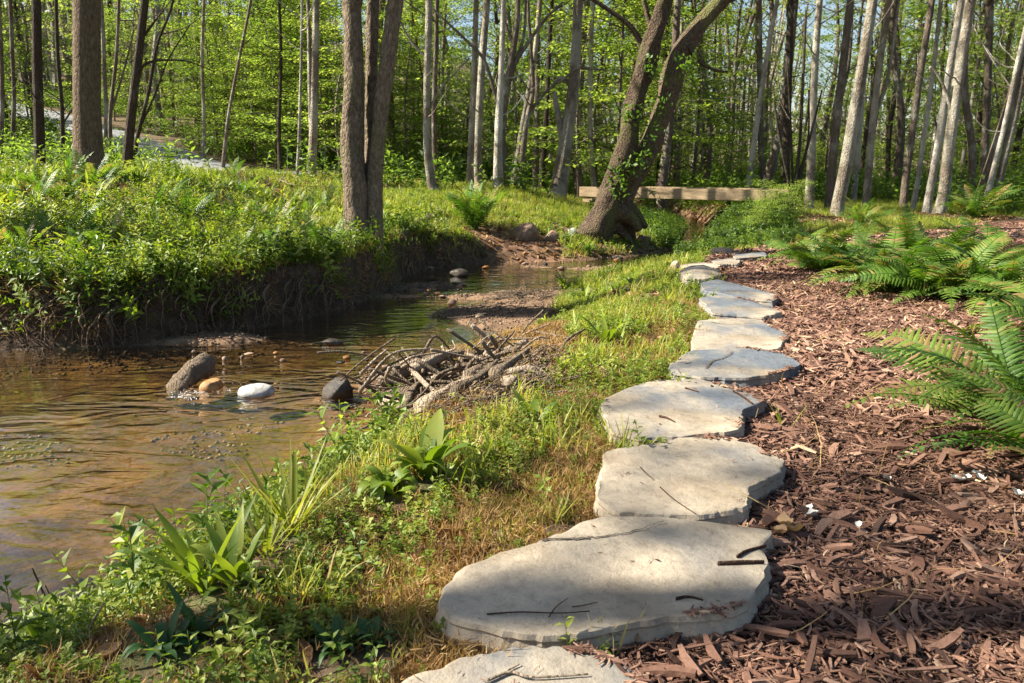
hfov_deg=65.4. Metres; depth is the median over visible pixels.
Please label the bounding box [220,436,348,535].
grass clump
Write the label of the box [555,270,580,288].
leafy plant
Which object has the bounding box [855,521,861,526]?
petal
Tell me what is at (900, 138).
forest tree
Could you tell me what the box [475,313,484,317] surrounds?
rock
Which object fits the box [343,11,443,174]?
understory tree
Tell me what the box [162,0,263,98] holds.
understory tree
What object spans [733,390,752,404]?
bark chip
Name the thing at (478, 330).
driftwood stick
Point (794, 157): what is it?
shrub
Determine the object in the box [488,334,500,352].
driftwood stick
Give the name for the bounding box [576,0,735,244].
leaning tree
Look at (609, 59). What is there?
forest tree
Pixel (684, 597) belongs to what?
bark chip
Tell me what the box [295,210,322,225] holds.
fern
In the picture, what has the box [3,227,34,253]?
fern
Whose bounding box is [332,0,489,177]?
understory tree
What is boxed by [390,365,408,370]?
driftwood stick
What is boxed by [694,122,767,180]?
shrub
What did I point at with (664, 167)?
broadleaf tree
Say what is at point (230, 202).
fern
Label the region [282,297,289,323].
root
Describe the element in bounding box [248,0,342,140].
understory tree
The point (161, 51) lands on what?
forest tree
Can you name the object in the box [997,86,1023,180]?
forest tree
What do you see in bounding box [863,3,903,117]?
forest tree
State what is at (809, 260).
fern
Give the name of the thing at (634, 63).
forest tree
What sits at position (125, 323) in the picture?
root
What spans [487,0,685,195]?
understory tree
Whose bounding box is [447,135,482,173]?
shrub
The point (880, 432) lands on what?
mulch leaf litter
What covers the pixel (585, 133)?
understory tree
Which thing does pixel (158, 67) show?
forest tree
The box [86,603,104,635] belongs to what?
reed stem
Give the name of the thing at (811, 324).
bark mulch
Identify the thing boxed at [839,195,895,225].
fern
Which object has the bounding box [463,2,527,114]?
forest tree
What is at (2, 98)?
broadleaf tree
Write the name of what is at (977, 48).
understory tree
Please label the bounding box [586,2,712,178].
understory tree
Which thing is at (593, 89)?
understory tree
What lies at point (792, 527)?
curled leaf
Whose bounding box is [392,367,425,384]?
driftwood stick
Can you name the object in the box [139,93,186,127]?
shrub
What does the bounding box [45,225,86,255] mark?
fern
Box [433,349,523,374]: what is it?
driftwood stick
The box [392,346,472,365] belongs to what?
driftwood limb
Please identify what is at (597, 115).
forest tree
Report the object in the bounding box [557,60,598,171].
understory tree
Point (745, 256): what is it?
stepping stone
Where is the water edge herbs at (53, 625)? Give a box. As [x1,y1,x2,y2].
[0,416,396,664]
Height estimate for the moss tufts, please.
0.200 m
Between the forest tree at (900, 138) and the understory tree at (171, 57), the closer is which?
the forest tree at (900, 138)
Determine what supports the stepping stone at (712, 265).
on the ground at (26, 546)
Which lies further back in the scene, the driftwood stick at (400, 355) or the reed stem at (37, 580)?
the driftwood stick at (400, 355)
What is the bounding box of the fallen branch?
[279,179,339,186]
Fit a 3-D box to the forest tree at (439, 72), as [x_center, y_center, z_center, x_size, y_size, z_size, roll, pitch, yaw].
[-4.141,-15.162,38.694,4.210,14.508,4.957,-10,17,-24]
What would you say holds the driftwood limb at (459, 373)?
on the ground at (26, 546)
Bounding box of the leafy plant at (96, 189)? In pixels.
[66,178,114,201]
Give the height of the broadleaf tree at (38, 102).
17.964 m
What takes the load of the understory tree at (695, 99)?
on the ground at (26, 546)
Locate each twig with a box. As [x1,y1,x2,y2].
[487,610,589,614]
[487,670,587,681]
[660,487,695,513]
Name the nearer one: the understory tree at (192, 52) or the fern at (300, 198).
the fern at (300, 198)
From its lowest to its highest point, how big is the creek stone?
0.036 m
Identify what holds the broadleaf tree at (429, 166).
on the ground at (26, 546)
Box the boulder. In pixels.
[513,223,538,239]
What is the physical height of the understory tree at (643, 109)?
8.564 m
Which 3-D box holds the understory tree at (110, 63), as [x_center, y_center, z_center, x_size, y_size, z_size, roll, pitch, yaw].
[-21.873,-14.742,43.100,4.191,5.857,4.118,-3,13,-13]
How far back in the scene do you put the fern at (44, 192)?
9.85 m
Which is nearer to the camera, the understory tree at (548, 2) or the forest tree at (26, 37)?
the understory tree at (548, 2)
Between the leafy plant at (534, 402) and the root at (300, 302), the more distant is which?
the root at (300, 302)
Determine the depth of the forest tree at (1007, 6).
45.21 m
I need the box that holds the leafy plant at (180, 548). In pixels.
[119,493,256,594]
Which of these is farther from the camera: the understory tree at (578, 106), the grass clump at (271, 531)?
the understory tree at (578, 106)
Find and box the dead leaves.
[0,271,705,682]
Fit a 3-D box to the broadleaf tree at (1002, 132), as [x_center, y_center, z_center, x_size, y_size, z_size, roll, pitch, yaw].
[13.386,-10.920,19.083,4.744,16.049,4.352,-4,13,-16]
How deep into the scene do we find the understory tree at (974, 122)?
46.68 m
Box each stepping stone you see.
[402,645,638,682]
[435,516,773,654]
[593,437,785,525]
[597,379,767,448]
[667,347,800,388]
[679,265,721,285]
[680,262,720,269]
[690,318,789,350]
[698,294,781,322]
[700,279,778,307]
[711,258,740,267]
[733,252,766,260]
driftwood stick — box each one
[317,350,373,356]
[336,370,414,388]
[340,338,394,380]
[356,379,398,399]
[358,372,440,430]
[359,348,387,374]
[359,348,430,391]
[364,400,389,420]
[368,351,421,383]
[368,367,419,388]
[378,376,400,384]
[384,366,401,395]
[386,404,412,413]
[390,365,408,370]
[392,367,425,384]
[398,352,410,368]
[399,352,437,364]
[401,347,419,396]
[401,358,421,368]
[408,367,435,391]
[415,358,451,380]
[420,371,440,376]
[422,335,451,353]
[423,360,489,395]
[430,348,472,357]
[430,380,453,384]
[431,366,472,379]
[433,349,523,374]
[440,345,454,365]
[446,328,485,356]
[455,363,462,371]
[458,357,480,379]
[466,352,484,360]
[467,321,487,342]
[470,324,489,340]
[473,336,501,348]
[479,319,512,346]
[480,340,496,359]
[482,335,507,347]
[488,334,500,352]
[494,330,514,354]
[499,337,545,340]
[520,310,543,337]
[520,336,549,349]
[522,323,549,335]
[536,331,596,337]
[560,328,585,349]
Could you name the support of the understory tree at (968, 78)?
on the ground at (26, 546)
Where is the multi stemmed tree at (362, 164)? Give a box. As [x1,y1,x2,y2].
[340,0,403,260]
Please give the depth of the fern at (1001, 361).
3.63 m
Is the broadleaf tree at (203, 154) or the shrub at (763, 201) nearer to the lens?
the shrub at (763, 201)
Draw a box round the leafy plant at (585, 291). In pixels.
[570,278,593,297]
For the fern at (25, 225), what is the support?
on the ground at (26, 546)
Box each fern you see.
[0,168,58,203]
[0,206,53,247]
[0,209,52,254]
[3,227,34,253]
[4,161,61,189]
[28,200,104,236]
[40,150,95,177]
[40,170,85,197]
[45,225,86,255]
[51,204,131,254]
[55,165,83,185]
[58,228,120,250]
[62,161,138,185]
[74,149,121,182]
[132,177,188,209]
[143,179,218,216]
[193,182,230,202]
[211,156,244,177]
[217,225,268,244]
[219,168,260,195]
[221,195,252,221]
[233,195,270,221]
[246,198,283,220]
[247,224,301,240]
[251,198,295,223]
[285,190,308,204]
[290,211,354,247]
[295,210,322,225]
[297,196,323,215]
[306,182,338,209]
[443,180,505,229]
[450,178,507,225]
[756,224,833,257]
[757,228,872,271]
[798,220,883,270]
[804,226,981,298]
[832,204,992,264]
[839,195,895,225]
[839,224,1023,309]
[842,297,1023,459]
[896,366,1023,458]
[904,235,1023,319]
[925,278,1023,333]
[935,182,1023,217]
[937,215,1023,267]
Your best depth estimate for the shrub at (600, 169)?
36.34 m
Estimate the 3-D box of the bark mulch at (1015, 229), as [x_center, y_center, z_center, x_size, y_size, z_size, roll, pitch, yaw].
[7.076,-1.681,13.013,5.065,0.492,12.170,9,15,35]
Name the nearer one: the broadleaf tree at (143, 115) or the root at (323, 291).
the root at (323, 291)
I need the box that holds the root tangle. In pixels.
[0,245,424,352]
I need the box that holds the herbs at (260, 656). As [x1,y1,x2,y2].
[40,238,791,682]
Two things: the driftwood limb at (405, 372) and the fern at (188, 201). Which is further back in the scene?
the fern at (188, 201)
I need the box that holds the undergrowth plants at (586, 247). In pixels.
[0,158,609,276]
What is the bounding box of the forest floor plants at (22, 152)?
[0,72,1023,215]
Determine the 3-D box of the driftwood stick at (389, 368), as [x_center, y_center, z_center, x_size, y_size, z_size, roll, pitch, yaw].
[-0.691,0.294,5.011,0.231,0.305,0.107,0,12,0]
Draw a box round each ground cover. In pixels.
[0,165,650,297]
[0,247,759,682]
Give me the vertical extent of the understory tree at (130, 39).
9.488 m
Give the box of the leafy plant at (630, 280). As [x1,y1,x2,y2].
[624,273,644,290]
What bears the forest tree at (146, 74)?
on the ground at (26, 546)
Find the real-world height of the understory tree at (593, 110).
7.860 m
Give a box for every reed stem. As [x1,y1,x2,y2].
[31,568,48,604]
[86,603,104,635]
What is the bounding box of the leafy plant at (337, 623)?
[308,614,372,666]
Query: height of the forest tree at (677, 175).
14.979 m
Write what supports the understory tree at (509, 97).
on the ground at (26, 546)
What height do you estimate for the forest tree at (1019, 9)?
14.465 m
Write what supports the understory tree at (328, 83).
on the ground at (26, 546)
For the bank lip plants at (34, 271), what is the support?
on the ground at (26, 546)
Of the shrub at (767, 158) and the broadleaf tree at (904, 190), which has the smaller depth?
the broadleaf tree at (904, 190)
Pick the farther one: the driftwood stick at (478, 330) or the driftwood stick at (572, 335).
the driftwood stick at (478, 330)
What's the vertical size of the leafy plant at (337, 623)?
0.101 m
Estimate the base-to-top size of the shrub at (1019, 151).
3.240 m
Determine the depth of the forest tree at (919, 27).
40.80 m
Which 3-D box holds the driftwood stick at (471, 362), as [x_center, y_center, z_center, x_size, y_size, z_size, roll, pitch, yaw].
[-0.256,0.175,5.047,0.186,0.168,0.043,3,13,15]
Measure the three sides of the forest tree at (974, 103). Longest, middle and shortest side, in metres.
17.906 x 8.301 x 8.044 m
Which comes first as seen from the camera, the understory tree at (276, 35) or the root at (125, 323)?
the root at (125, 323)
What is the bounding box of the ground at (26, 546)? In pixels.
[0,6,1023,682]
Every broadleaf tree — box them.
[0,1,27,163]
[3,0,72,157]
[8,0,30,158]
[19,0,45,166]
[72,0,106,177]
[101,0,143,160]
[108,0,186,162]
[122,0,214,166]
[133,0,219,165]
[200,0,205,157]
[216,0,275,167]
[241,0,287,170]
[265,0,364,175]
[277,0,314,174]
[400,0,469,191]
[404,0,471,183]
[431,0,482,183]
[432,0,563,188]
[456,0,489,186]
[472,0,581,189]
[493,0,539,188]
[504,0,546,188]
[511,0,584,183]
[538,0,570,189]
[547,0,605,198]
[552,0,611,198]
[588,1,622,197]
[656,0,695,211]
[722,0,778,201]
[736,0,822,188]
[756,0,804,187]
[773,0,853,209]
[773,10,822,211]
[781,0,846,188]
[789,0,917,208]
[829,0,893,216]
[832,0,899,207]
[834,0,881,201]
[894,0,934,206]
[904,0,951,209]
[922,0,964,213]
[929,0,975,213]
[941,19,997,202]
[962,0,993,178]
[967,48,1023,200]
[972,24,1023,204]
[991,53,1023,209]
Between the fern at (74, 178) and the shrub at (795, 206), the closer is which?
the fern at (74, 178)
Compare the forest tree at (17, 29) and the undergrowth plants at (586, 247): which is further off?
the forest tree at (17, 29)
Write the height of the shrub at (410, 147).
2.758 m
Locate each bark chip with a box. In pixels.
[659,415,674,421]
[676,595,702,600]
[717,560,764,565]
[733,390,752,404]
[736,544,765,557]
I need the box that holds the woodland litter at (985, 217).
[0,170,1016,319]
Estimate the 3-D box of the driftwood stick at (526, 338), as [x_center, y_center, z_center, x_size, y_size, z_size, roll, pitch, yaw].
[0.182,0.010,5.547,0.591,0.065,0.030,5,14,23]
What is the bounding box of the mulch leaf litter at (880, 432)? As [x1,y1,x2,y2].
[636,251,1023,642]
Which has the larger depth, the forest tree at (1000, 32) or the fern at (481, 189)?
the forest tree at (1000, 32)
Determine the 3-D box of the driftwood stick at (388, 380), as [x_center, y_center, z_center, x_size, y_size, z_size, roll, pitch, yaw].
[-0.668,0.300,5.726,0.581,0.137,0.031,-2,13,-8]
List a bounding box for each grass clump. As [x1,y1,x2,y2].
[197,480,307,558]
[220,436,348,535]
[536,487,584,523]
[767,401,807,424]
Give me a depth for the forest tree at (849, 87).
40.95 m
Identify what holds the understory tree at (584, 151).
on the ground at (26, 546)
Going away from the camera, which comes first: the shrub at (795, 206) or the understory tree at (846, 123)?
the shrub at (795, 206)
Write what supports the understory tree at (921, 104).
on the ground at (26, 546)
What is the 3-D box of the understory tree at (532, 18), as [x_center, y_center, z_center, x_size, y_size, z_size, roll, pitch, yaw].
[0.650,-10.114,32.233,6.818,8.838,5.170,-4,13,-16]
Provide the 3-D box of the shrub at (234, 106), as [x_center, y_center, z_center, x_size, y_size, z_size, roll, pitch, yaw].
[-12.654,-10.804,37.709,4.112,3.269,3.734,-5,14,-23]
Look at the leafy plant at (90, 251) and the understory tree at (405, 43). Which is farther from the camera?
the understory tree at (405, 43)
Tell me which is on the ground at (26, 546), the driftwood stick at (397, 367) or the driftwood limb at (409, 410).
the driftwood limb at (409, 410)
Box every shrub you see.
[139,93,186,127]
[160,88,192,118]
[177,70,258,130]
[208,79,261,133]
[397,114,466,171]
[402,111,451,157]
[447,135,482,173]
[582,141,612,185]
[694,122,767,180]
[730,194,776,229]
[733,200,792,230]
[737,143,770,176]
[743,146,790,173]
[748,179,786,206]
[757,180,817,221]
[766,133,816,167]
[767,183,787,201]
[769,179,831,211]
[777,143,806,168]
[777,147,825,182]
[790,139,826,173]
[815,144,879,184]
[817,133,882,174]
[997,131,1023,174]
[1000,140,1023,176]
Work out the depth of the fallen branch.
16.14 m
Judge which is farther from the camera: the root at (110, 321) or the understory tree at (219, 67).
the understory tree at (219, 67)
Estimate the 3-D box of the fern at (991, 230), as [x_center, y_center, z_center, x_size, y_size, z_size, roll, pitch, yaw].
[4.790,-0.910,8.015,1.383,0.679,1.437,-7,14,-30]
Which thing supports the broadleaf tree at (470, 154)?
on the ground at (26, 546)
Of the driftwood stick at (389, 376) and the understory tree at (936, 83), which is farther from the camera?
the understory tree at (936, 83)
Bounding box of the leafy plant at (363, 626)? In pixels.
[338,615,402,662]
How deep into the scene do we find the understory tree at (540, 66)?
41.20 m
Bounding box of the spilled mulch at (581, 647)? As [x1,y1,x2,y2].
[407,283,794,682]
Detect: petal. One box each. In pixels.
[806,507,818,515]
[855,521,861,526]
[955,475,966,479]
[976,473,986,479]
[1012,487,1023,494]
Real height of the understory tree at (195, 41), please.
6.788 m
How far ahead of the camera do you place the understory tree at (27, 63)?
30.33 m
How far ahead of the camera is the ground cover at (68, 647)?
2.59 m
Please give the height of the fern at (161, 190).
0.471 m
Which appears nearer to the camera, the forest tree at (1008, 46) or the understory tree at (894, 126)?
the forest tree at (1008, 46)
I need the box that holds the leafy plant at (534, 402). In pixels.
[511,387,558,424]
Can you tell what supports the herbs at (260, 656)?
on the ground at (26, 546)
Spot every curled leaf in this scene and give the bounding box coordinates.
[771,524,786,532]
[775,511,792,523]
[784,521,802,530]
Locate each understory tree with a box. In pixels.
[1,4,145,123]
[1,7,65,126]
[2,0,63,78]
[2,0,72,137]
[2,17,31,114]
[2,19,46,107]
[30,0,125,99]
[67,7,140,109]
[68,0,191,126]
[101,0,176,96]
[101,0,220,126]
[101,2,181,100]
[101,15,142,120]
[104,1,159,97]
[124,0,208,124]
[136,0,268,130]
[137,0,262,149]
[138,0,252,128]
[139,1,230,103]
[147,0,231,145]
[151,0,207,95]
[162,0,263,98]
[170,3,258,111]
[171,0,257,127]
[176,0,291,149]
[180,14,260,130]
[181,1,263,127]
[187,2,338,137]
[188,0,307,152]
[197,19,307,163]
[200,0,334,168]
[205,0,331,158]
[206,11,272,136]
[211,2,340,134]
[212,3,307,127]
[221,0,342,167]
[222,0,304,132]
[226,2,306,115]
[232,0,395,150]
[234,3,398,162]
[235,1,339,137]
[237,4,334,121]
[238,14,322,157]
[240,0,393,168]
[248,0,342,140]
[261,0,413,172]
[263,0,342,165]
[269,9,338,137]
[277,2,406,149]
[306,12,343,111]
[319,0,491,159]
[324,0,419,134]
[328,1,438,153]
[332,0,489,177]
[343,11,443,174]
[363,0,508,156]
[383,0,466,153]
[386,43,438,157]
[395,0,468,151]
[401,6,490,146]
[407,0,533,164]
[410,2,512,169]
[415,0,596,158]
[440,32,495,166]
[446,0,556,166]
[462,0,596,173]
[470,16,522,165]
[478,18,542,161]
[482,0,581,171]
[482,0,596,173]
[482,9,546,163]
[484,0,665,188]
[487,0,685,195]
[489,1,598,163]
[491,0,684,198]
[506,0,722,186]
[506,0,772,167]
[511,0,639,180]
[516,58,555,158]
[540,1,617,171]
[540,1,654,168]
[553,58,602,169]
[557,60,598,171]
[568,66,614,170]
[574,0,701,173]
[581,1,751,185]
[584,2,701,185]
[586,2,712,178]
[587,0,783,185]
[587,1,684,162]
[599,20,717,183]
[601,1,735,162]
[605,0,782,186]
[609,9,705,167]
[626,3,721,169]
[656,9,749,172]
[656,11,744,171]
[661,5,700,158]
[676,33,725,169]
[681,0,764,170]
[686,5,796,176]
[716,55,756,155]
[738,1,833,162]
[766,34,831,164]
[768,0,888,168]
[803,43,912,175]
[807,13,884,153]
[816,70,884,172]
[843,0,978,176]
[851,0,1023,175]
[855,23,923,163]
[857,0,932,170]
[861,0,940,166]
[874,1,994,176]
[880,44,944,167]
[904,19,950,169]
[911,54,996,173]
[912,0,1023,168]
[915,19,975,166]
[925,48,1005,167]
[927,0,1023,169]
[927,30,1023,175]
[931,0,1023,172]
[956,14,1021,151]
[956,81,1002,163]
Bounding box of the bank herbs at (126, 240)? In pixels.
[0,150,650,293]
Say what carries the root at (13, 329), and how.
hanging from the ground at (26, 546)
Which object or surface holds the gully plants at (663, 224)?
on the ground at (26, 546)
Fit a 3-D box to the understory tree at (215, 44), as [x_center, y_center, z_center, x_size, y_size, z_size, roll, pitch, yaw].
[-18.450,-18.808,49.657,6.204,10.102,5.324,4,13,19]
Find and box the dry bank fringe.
[0,219,458,349]
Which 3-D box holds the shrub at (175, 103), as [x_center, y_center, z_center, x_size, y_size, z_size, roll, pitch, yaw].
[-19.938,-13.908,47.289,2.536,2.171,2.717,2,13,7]
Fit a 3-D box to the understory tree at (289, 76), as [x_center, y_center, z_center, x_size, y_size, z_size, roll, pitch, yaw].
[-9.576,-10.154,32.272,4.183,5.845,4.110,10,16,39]
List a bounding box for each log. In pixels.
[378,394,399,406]
[395,209,451,239]
[637,235,685,247]
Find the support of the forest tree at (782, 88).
on the ground at (26, 546)
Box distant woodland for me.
[2,0,1023,174]
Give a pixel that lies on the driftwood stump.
(508, 379)
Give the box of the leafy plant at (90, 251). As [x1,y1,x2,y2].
[68,243,116,259]
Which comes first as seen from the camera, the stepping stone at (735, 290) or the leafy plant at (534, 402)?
the leafy plant at (534, 402)
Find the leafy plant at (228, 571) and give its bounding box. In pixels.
[179,503,275,605]
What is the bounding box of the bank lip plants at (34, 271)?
[0,200,444,334]
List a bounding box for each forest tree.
[0,0,24,136]
[6,0,32,118]
[18,0,31,81]
[42,50,46,97]
[44,0,72,97]
[47,31,70,92]
[59,0,71,74]
[101,0,128,96]
[110,1,126,99]
[118,0,169,120]
[120,0,190,131]
[120,5,160,115]
[123,1,179,117]
[149,14,174,109]
[158,0,175,123]
[160,1,178,119]
[162,0,218,128]
[185,0,230,82]
[190,0,218,131]
[191,0,225,124]
[361,0,420,163]
[403,0,439,130]
[403,0,492,136]
[405,0,470,153]
[418,0,460,168]
[419,1,453,152]
[439,0,482,126]
[439,17,461,170]
[460,1,567,162]
[461,0,531,136]
[461,0,557,165]
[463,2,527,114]
[488,0,544,164]
[490,1,563,163]
[508,0,602,172]
[508,4,553,164]
[513,3,566,153]
[542,5,604,176]
[554,4,599,119]
[560,1,614,172]
[567,0,626,173]
[597,0,640,170]
[602,3,641,140]
[602,22,630,147]
[604,0,690,137]
[620,3,686,186]
[653,2,701,186]
[664,0,699,186]
[672,0,734,173]
[682,0,745,185]
[698,0,827,165]
[702,0,726,176]
[707,0,785,170]
[715,3,756,171]
[716,9,754,168]
[718,0,747,175]
[719,0,786,154]
[724,0,786,167]
[747,0,784,152]
[748,0,801,160]
[762,0,827,160]
[773,11,809,182]
[774,0,905,176]
[796,1,857,155]
[807,3,873,136]
[807,8,872,179]
[812,0,906,185]
[817,22,862,178]
[821,0,938,171]
[822,0,911,176]
[837,0,918,126]
[840,1,924,140]
[851,1,903,179]
[858,0,910,170]
[863,0,951,194]
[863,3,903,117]
[868,2,949,151]
[870,0,920,190]
[875,0,927,174]
[878,1,946,126]
[880,0,982,169]
[896,0,984,185]
[910,0,1001,129]
[917,1,1004,134]
[921,0,1022,179]
[927,1,963,135]
[936,0,1007,175]
[940,0,1023,126]
[941,3,1022,149]
[958,0,1003,188]
[959,0,1014,186]
[973,0,1020,140]
[974,0,998,125]
[977,0,1023,144]
[996,0,1023,168]
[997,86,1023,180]
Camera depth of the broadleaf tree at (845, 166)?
17.26 m
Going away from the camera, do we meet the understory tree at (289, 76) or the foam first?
the foam
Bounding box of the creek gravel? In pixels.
[0,244,673,633]
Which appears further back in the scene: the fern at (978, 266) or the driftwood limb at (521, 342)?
the fern at (978, 266)
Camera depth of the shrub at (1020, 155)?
37.09 m
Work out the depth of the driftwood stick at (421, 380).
5.03 m
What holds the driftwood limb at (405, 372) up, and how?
on the ground at (26, 546)
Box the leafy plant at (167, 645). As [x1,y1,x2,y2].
[118,598,200,666]
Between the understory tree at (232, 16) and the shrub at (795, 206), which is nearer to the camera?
the shrub at (795, 206)
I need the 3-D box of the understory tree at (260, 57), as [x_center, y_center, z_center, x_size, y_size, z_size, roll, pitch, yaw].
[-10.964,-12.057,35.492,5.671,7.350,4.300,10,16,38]
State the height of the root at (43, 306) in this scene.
0.324 m
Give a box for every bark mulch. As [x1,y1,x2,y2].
[607,378,1023,682]
[703,220,1023,271]
[713,267,1023,389]
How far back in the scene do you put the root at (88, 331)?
7.07 m
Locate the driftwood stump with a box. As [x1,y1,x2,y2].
[500,375,517,387]
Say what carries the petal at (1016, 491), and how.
on the bark mulch at (1000, 657)
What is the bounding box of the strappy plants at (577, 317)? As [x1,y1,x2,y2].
[537,251,718,369]
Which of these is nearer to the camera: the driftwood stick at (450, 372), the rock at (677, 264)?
the driftwood stick at (450, 372)
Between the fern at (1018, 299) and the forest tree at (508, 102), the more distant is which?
the forest tree at (508, 102)
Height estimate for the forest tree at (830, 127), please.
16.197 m
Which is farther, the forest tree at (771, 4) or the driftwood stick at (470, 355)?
the forest tree at (771, 4)
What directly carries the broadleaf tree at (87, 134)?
on the ground at (26, 546)
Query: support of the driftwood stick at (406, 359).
on the driftwood stick
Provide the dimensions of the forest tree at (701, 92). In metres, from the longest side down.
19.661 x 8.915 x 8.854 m
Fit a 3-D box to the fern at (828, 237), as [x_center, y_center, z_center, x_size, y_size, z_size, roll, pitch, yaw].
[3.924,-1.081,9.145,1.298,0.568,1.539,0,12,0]
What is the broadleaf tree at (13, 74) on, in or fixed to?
on the ground at (26, 546)
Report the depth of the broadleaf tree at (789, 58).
23.88 m
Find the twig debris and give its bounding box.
[328,279,609,428]
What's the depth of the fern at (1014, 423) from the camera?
3.06 m
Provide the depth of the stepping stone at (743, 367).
4.52 m
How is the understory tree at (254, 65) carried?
on the ground at (26, 546)
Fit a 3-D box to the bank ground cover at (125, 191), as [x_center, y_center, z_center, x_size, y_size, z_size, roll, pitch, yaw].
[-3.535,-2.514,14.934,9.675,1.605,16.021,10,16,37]
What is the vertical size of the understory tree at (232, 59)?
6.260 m
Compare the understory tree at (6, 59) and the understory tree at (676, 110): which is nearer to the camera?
the understory tree at (6, 59)
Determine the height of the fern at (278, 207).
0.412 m
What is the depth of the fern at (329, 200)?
14.35 m
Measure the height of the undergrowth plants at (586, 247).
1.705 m
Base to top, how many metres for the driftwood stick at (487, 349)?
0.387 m
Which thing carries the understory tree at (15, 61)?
on the ground at (26, 546)
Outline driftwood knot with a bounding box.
[504,365,544,376]
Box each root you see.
[12,310,24,350]
[23,310,38,351]
[39,298,57,333]
[42,312,53,350]
[47,308,58,353]
[49,305,64,348]
[53,299,66,341]
[78,289,85,329]
[78,307,92,350]
[86,317,101,349]
[95,307,107,343]
[105,303,122,347]
[106,314,123,340]
[111,306,123,342]
[123,310,142,344]
[130,294,139,327]
[145,298,150,336]
[161,282,172,336]
[175,292,183,311]
[206,286,215,319]
[210,297,222,332]
[220,299,234,327]
[225,288,233,330]
[232,295,240,329]
[263,284,270,315]
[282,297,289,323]
[284,279,291,310]
[298,289,302,319]
[321,278,326,309]
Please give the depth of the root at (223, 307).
7.84 m
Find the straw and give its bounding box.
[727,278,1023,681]
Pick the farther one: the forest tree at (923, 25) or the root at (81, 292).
the forest tree at (923, 25)
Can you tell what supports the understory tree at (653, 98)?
on the ground at (26, 546)
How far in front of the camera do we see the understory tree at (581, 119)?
48.45 m
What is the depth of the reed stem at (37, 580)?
2.80 m
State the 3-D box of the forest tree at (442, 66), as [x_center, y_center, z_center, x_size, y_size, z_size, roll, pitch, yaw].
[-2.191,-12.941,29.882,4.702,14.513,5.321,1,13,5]
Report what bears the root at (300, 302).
hanging from the ground at (26, 546)
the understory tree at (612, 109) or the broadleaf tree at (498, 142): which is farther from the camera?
the understory tree at (612, 109)
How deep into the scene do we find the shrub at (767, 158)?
36.02 m
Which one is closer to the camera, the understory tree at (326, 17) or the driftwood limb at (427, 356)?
the driftwood limb at (427, 356)
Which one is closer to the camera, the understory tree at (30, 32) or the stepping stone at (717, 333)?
the stepping stone at (717, 333)
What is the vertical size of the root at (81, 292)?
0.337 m
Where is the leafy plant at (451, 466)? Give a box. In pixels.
[434,449,473,477]
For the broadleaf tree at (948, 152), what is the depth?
19.15 m
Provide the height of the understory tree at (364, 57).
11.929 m
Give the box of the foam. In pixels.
[171,388,230,398]
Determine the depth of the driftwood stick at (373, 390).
5.25 m
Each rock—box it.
[162,352,216,400]
[199,378,223,391]
[238,383,274,399]
[322,338,343,344]
[322,376,352,404]
[447,299,456,305]
[449,268,468,276]
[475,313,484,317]
[545,230,559,240]
[567,228,578,235]
[670,261,679,271]
[710,247,734,253]
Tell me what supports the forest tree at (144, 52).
on the ground at (26, 546)
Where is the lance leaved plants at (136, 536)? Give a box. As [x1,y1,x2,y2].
[0,383,412,661]
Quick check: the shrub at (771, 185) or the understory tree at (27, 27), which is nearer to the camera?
the shrub at (771, 185)
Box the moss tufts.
[342,427,613,682]
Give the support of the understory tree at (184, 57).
on the ground at (26, 546)
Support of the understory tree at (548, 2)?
on the ground at (26, 546)
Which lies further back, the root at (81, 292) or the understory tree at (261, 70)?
the understory tree at (261, 70)
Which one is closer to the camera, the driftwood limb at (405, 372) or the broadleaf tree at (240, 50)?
the driftwood limb at (405, 372)
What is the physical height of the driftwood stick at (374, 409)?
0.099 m
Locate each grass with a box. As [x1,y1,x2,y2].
[0,163,667,302]
[0,295,725,682]
[111,238,782,682]
[634,191,1023,245]
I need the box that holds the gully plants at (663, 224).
[634,195,803,255]
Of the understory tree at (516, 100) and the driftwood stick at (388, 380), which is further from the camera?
the understory tree at (516, 100)
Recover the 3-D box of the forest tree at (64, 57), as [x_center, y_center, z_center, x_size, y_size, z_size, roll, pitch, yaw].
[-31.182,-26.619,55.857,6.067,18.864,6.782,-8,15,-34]
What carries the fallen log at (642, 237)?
on the ground at (26, 546)
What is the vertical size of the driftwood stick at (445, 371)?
0.210 m
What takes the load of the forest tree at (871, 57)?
on the ground at (26, 546)
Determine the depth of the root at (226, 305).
7.89 m
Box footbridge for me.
[579,186,791,201]
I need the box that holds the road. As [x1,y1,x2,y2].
[7,101,302,173]
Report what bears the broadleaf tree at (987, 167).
on the ground at (26, 546)
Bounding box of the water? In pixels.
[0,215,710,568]
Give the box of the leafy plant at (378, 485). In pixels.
[357,465,420,504]
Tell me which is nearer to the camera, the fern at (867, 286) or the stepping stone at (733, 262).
the fern at (867, 286)
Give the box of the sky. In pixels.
[4,0,1023,143]
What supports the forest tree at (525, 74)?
on the ground at (26, 546)
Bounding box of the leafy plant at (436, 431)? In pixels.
[370,408,476,478]
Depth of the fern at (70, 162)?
11.32 m
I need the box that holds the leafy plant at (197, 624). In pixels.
[166,581,242,654]
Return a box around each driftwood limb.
[376,361,410,389]
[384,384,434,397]
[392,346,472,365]
[396,407,413,423]
[401,380,429,405]
[409,350,463,371]
[413,369,480,412]
[439,361,499,376]
[449,358,500,393]
[461,345,521,378]
[489,346,532,375]
[493,340,529,353]
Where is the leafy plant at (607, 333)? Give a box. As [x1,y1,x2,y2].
[575,314,629,342]

